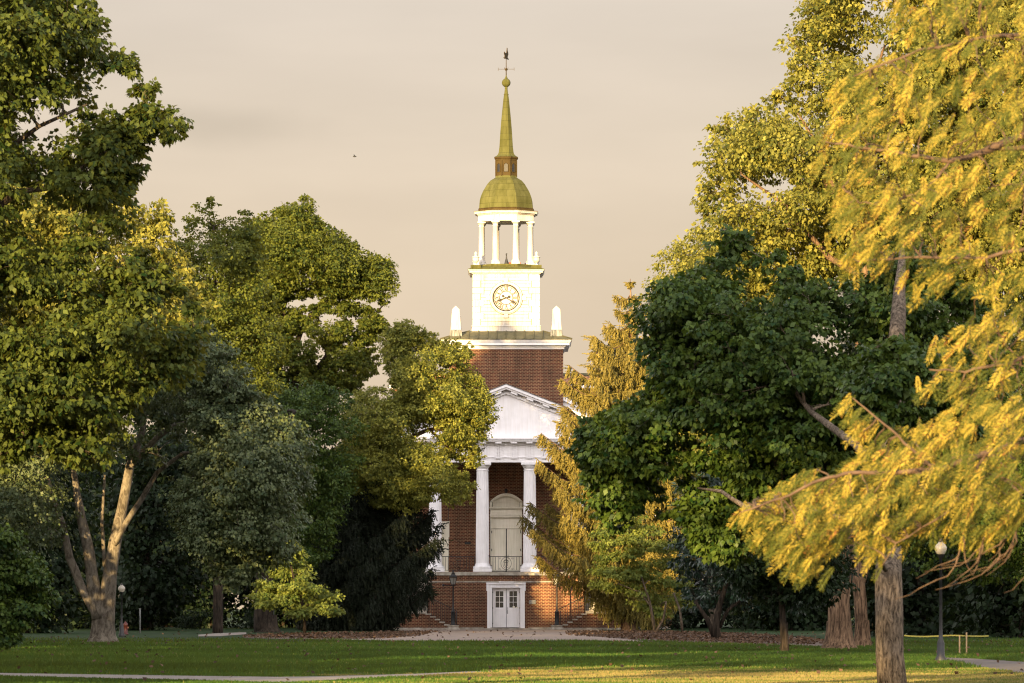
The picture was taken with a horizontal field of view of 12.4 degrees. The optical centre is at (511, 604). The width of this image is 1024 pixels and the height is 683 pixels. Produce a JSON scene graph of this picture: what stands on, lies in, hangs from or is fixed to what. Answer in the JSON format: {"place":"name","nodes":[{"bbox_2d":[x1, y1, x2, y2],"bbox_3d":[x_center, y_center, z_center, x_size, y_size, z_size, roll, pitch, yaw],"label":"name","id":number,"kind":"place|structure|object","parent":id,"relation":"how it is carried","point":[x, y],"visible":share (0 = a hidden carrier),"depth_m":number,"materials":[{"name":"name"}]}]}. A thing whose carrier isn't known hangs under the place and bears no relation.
{"place":"outdoors","nodes":[
{"label":"outdoors","id":0,"kind":"place"},
{"bbox_2d":[198,632,245,635],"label":"side path","id":1,"kind":"structure","parent":0,"point":[224,634],"depth_m":248.11,"materials":[{"name":"concrete"}]},
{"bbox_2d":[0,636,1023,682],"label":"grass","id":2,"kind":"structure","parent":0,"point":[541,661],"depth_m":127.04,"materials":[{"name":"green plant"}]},
{"bbox_2d":[2,609,1023,682],"bbox_3d":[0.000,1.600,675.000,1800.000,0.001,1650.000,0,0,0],"label":"lawn","id":3,"kind":"structure","parent":0,"point":[152,634],"depth_m":249.98,"materials":[{"name":"green plant"}]},
{"bbox_2d":[0,518,62,650],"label":"hornbeam tree","id":4,"kind":"object","parent":3,"relation":"on","point":[24,574],"visible":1,"depth_m":149.70,"materials":[{"name":"green plant"}]},
{"bbox_2d":[0,454,108,632],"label":"woodland tree","id":5,"kind":"object","parent":3,"relation":"on","point":[63,582],"visible":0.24,"depth_m":260.81,"materials":[{"name":"green plant"}]},
{"bbox_2d":[12,462,112,629],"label":"woodland tree","id":6,"kind":"object","parent":3,"relation":"on","point":[83,613],"visible":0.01,"depth_m":299.56,"materials":[{"name":"green plant"}]},
{"bbox_2d":[49,603,90,628],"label":"shrub","id":7,"kind":"object","parent":3,"relation":"on","point":[78,618],"visible":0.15,"depth_m":299.52,"materials":[{"name":"green plant"}]},
{"bbox_2d":[0,0,211,475],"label":"maple tree","id":8,"kind":"object","parent":3,"relation":"on","point":[63,401],"visible":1,"depth_m":111.03,"materials":[{"name":"green plant"}]},
{"bbox_2d":[0,181,221,363],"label":"yellow green tree","id":9,"kind":"object","parent":3,"relation":"on","point":[50,225],"visible":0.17,"depth_m":179.32,"materials":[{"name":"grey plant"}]},
{"bbox_2d":[69,440,152,628],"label":"woodland tree","id":10,"kind":"object","parent":3,"relation":"on","point":[83,570],"visible":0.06,"depth_m":310.09,"materials":[{"name":"green plant"}]},
{"bbox_2d":[118,583,124,636],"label":"globe lamp","id":11,"kind":"object","parent":3,"relation":"on","point":[121,588],"visible":0.99,"depth_m":233.44,"materials":[{"name":"black metal"}]},
{"bbox_2d":[123,621,128,634],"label":"fire hydrant","id":12,"kind":"object","parent":3,"relation":"on","point":[125,624],"visible":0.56,"depth_m":249.90,"materials":[{"name":"red metal"}]},
{"bbox_2d":[139,608,140,632],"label":"bare post","id":13,"kind":"object","parent":3,"relation":"on","point":[139,620],"visible":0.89,"depth_m":261.96,"materials":[{"name":"grey metal"}]},
{"bbox_2d":[78,425,212,630],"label":"woodland tree","id":14,"kind":"object","parent":3,"relation":"on","point":[152,583],"visible":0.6,"depth_m":288.28,"materials":[{"name":"green plant"}]},
{"bbox_2d":[116,423,193,626],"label":"woodland tree","id":15,"kind":"object","parent":3,"relation":"on","point":[167,623],"visible":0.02,"depth_m":329.52,"materials":[{"name":"green plant"}]},
{"bbox_2d":[0,299,326,641],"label":"linden tree","id":16,"kind":"object","parent":3,"relation":"on","point":[233,518],"visible":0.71,"depth_m":190.44,"materials":[{"name":"green plant"}]},
{"bbox_2d":[170,605,212,628],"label":"shrub","id":17,"kind":"object","parent":3,"relation":"on","point":[184,621],"visible":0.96,"depth_m":301.72,"materials":[{"name":"green plant"}]},
{"bbox_2d":[136,433,254,627],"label":"woodland tree","id":18,"kind":"object","parent":3,"relation":"on","point":[207,592],"visible":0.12,"depth_m":315.06,"materials":[{"name":"green plant"}]},
{"bbox_2d":[165,196,291,632],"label":"slender ash tree","id":19,"kind":"object","parent":3,"relation":"on","point":[244,326],"visible":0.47,"depth_m":260.67,"materials":[{"name":"green plant"}]},
{"bbox_2d":[0,671,483,681],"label":"footpath","id":20,"kind":"structure","parent":3,"relation":"on","point":[260,679],"depth_m":103.65,"materials":[{"name":"concrete"}]},
{"bbox_2d":[230,605,253,628],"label":"shrub","id":21,"kind":"object","parent":3,"relation":"on","point":[249,624],"visible":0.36,"depth_m":302.69,"materials":[{"name":"green plant"}]},
{"bbox_2d":[230,577,296,627],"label":"woodland tree","id":22,"kind":"object","parent":3,"relation":"on","point":[283,622],"visible":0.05,"depth_m":321.30,"materials":[{"name":"green plant"}]},
{"bbox_2d":[254,377,370,632],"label":"shaded oak tree","id":23,"kind":"object","parent":3,"relation":"on","point":[308,402],"visible":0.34,"depth_m":274.12,"materials":[{"name":"green plant"}]},
{"bbox_2d":[234,193,400,629],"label":"round oak tree","id":24,"kind":"object","parent":3,"relation":"on","point":[333,266],"visible":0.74,"depth_m":296.66,"materials":[{"name":"green plant"}]},
{"bbox_2d":[246,633,417,638],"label":"leaf bed","id":25,"kind":"object","parent":3,"relation":"on","point":[313,638],"visible":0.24,"depth_m":226.21,"materials":[{"name":"plant"}]},
{"bbox_2d":[244,539,345,633],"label":"dogwood tree","id":26,"kind":"object","parent":25,"relation":"on","point":[270,596],"visible":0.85,"depth_m":245.66,"materials":[{"name":"green plant"}]},
{"bbox_2d":[281,446,452,630],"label":"norway spruce","id":27,"kind":"object","parent":3,"relation":"on","point":[373,545],"visible":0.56,"depth_m":281.35,"materials":[{"name":"green plant"}]},
{"bbox_2d":[330,318,502,627],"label":"pin oak tree","id":28,"kind":"object","parent":3,"relation":"on","point":[456,413],"visible":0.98,"depth_m":280.75,"materials":[{"name":"green plant"}]},
{"bbox_2d":[344,629,648,641],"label":"forecourt","id":29,"kind":"structure","parent":3,"relation":"on","point":[495,634],"depth_m":240.14,"materials":[{"name":"concrete"}]},
{"bbox_2d":[442,570,459,629],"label":"lantern lamp","id":30,"kind":"object","parent":29,"relation":"on","point":[453,579],"visible":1,"depth_m":296.29,"materials":[{"name":"metal"}]},
{"bbox_2d":[550,574,566,629],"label":"lantern lamp","id":31,"kind":"object","parent":29,"relation":"on","point":[556,626],"visible":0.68,"depth_m":296.29,"materials":[{"name":"metal"}]},
{"bbox_2d":[338,48,671,629],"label":"chapel","id":32,"kind":"structure","parent":3,"relation":"on","point":[487,557],"depth_m":303.90,"materials":[{"name":"red brick"}]},
{"bbox_2d":[491,529,505,570],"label":"portico door","id":33,"kind":"structure","parent":32,"relation":"in","point":[498,536],"depth_m":304.73,"materials":[{"name":"beige paint"}]},
{"bbox_2d":[492,589,505,626],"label":"lower door","id":34,"kind":"structure","parent":32,"relation":"in","point":[499,595],"depth_m":298.77,"materials":[{"name":"white paint"}]},
{"bbox_2d":[507,589,519,626],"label":"lower door","id":35,"kind":"structure","parent":32,"relation":"in","point":[513,595],"depth_m":298.77,"materials":[{"name":"white paint"}]},
{"bbox_2d":[507,529,520,570],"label":"portico door","id":36,"kind":"structure","parent":32,"relation":"in","point":[513,535],"depth_m":304.73,"materials":[{"name":"beige paint"}]},
{"bbox_2d":[0,629,1023,680],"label":"fallen leaves","id":37,"kind":"object","parent":3,"relation":"on","point":[670,635],"visible":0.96,"depth_m":221.60,"materials":[{"name":"brown plant"}]},
{"bbox_2d":[638,619,670,629],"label":"shrub","id":38,"kind":"object","parent":3,"relation":"on","point":[669,620],"visible":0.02,"depth_m":296.69,"materials":[{"name":"green plant"}]},
{"bbox_2d":[660,606,697,629],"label":"shrub","id":39,"kind":"object","parent":3,"relation":"on","point":[676,625],"visible":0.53,"depth_m":299.61,"materials":[{"name":"green plant"}]},
{"bbox_2d":[593,631,821,645],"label":"leaf bed","id":40,"kind":"object","parent":3,"relation":"on","point":[817,643],"visible":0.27,"depth_m":207.43,"materials":[{"name":"plant"}]},
{"bbox_2d":[516,280,702,630],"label":"norway spruce","id":41,"kind":"object","parent":40,"relation":"on","point":[619,373],"visible":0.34,"depth_m":284.10,"materials":[{"name":"yellow plant"}]},
{"bbox_2d":[585,515,704,630],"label":"dogwood tree","id":42,"kind":"object","parent":40,"relation":"on","point":[637,573],"visible":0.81,"depth_m":266.55,"materials":[{"name":"green plant"}]},
{"bbox_2d":[638,234,765,632],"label":"yellow birch tree","id":43,"kind":"object","parent":40,"relation":"on","point":[680,252],"visible":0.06,"depth_m":245.39,"materials":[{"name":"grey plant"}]},
{"bbox_2d":[660,471,862,639],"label":"magnolia tree","id":44,"kind":"object","parent":40,"relation":"on","point":[717,595],"visible":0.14,"depth_m":212.95,"materials":[{"name":"green plant"}]},
{"bbox_2d":[672,448,757,627],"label":"woodland tree","id":45,"kind":"object","parent":3,"relation":"on","point":[699,618],"visible":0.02,"depth_m":320.25,"materials":[{"name":"green plant"}]},
{"bbox_2d":[721,603,759,628],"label":"shrub","id":46,"kind":"object","parent":3,"relation":"on","point":[737,616],"visible":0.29,"depth_m":303.62,"materials":[{"name":"green plant"}]},
{"bbox_2d":[701,557,816,628],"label":"woodland tree","id":47,"kind":"object","parent":3,"relation":"on","point":[752,620],"depth_m":311.65,"materials":[{"name":"green plant"}]},
{"bbox_2d":[710,524,866,650],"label":"young tree","id":48,"kind":"object","parent":3,"relation":"on","point":[745,577],"visible":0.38,"depth_m":155.41,"materials":[{"name":"green plant"}]},
{"bbox_2d":[728,529,855,630],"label":"woodland tree","id":49,"kind":"object","parent":3,"relation":"on","point":[818,615],"visible":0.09,"depth_m":287.29,"materials":[{"name":"green plant"}]},
{"bbox_2d":[563,223,1023,682],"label":"dark maple tree","id":50,"kind":"object","parent":3,"relation":"on","point":[755,391],"visible":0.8,"depth_m":102.75,"materials":[{"name":"green plant"}]},
{"bbox_2d":[808,449,854,626],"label":"woodland tree","id":51,"kind":"object","parent":3,"relation":"on","point":[827,610],"depth_m":327.93,"materials":[{"name":"green plant"}]},
{"bbox_2d":[684,0,1023,648],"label":"tall maple tree","id":52,"kind":"object","parent":3,"relation":"on","point":[754,149],"visible":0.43,"depth_m":168.00,"materials":[{"name":"green plant"}]},
{"bbox_2d":[725,0,1023,598],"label":"bald cypress","id":53,"kind":"object","parent":3,"relation":"on","point":[856,511],"visible":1,"depth_m":49.43,"materials":[{"name":"yellow plant"}]},
{"bbox_2d":[857,532,972,629],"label":"woodland tree","id":54,"kind":"object","parent":3,"relation":"on","point":[906,564],"visible":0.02,"depth_m":289.37,"materials":[{"name":"green plant"}]},
{"bbox_2d":[850,458,1002,636],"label":"woodland tree","id":55,"kind":"object","parent":3,"relation":"on","point":[920,604],"visible":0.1,"depth_m":234.32,"materials":[{"name":"green plant"}]},
{"bbox_2d":[843,290,1023,645],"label":"forked tree","id":56,"kind":"object","parent":3,"relation":"on","point":[1014,561],"visible":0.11,"depth_m":180.84,"materials":[{"name":"orange plant"}]},
{"bbox_2d":[935,539,946,660],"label":"globe lamp","id":57,"kind":"object","parent":3,"relation":"on","point":[941,552],"visible":0.88,"depth_m":128.91,"materials":[{"name":"black metal"}]},
{"bbox_2d":[924,393,1023,637],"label":"woodland tree","id":58,"kind":"object","parent":3,"relation":"on","point":[1006,611],"visible":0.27,"depth_m":225.81,"materials":[{"name":"green plant"}]},
{"bbox_2d":[976,616,1018,635],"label":"shrub","id":59,"kind":"object","parent":3,"relation":"on","point":[1001,634],"visible":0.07,"depth_m":239.79,"materials":[{"name":"green plant"}]},
{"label":"wooden stake","id":60,"kind":"object","parent":3,"relation":"on","visible":0},
{"bbox_2d":[904,635,988,636],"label":"caution tape","id":61,"kind":"object","parent":60,"relation":"attached to","point":[950,635],"visible":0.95,"depth_m":150.00,"materials":[{"name":"yellow plastic"}]},
{"bbox_2d":[8,0,1022,608],"label":"sky","id":62,"kind":"structure","parent":0,"point":[611,102],"materials":[{"name":"beige"}]},
{"bbox_2d":[946,657,1023,672],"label":"path","id":63,"kind":"structure","parent":0,"point":[1014,666],"depth_m":126.43,"materials":[{"name":"grey concrete"}]}
]}

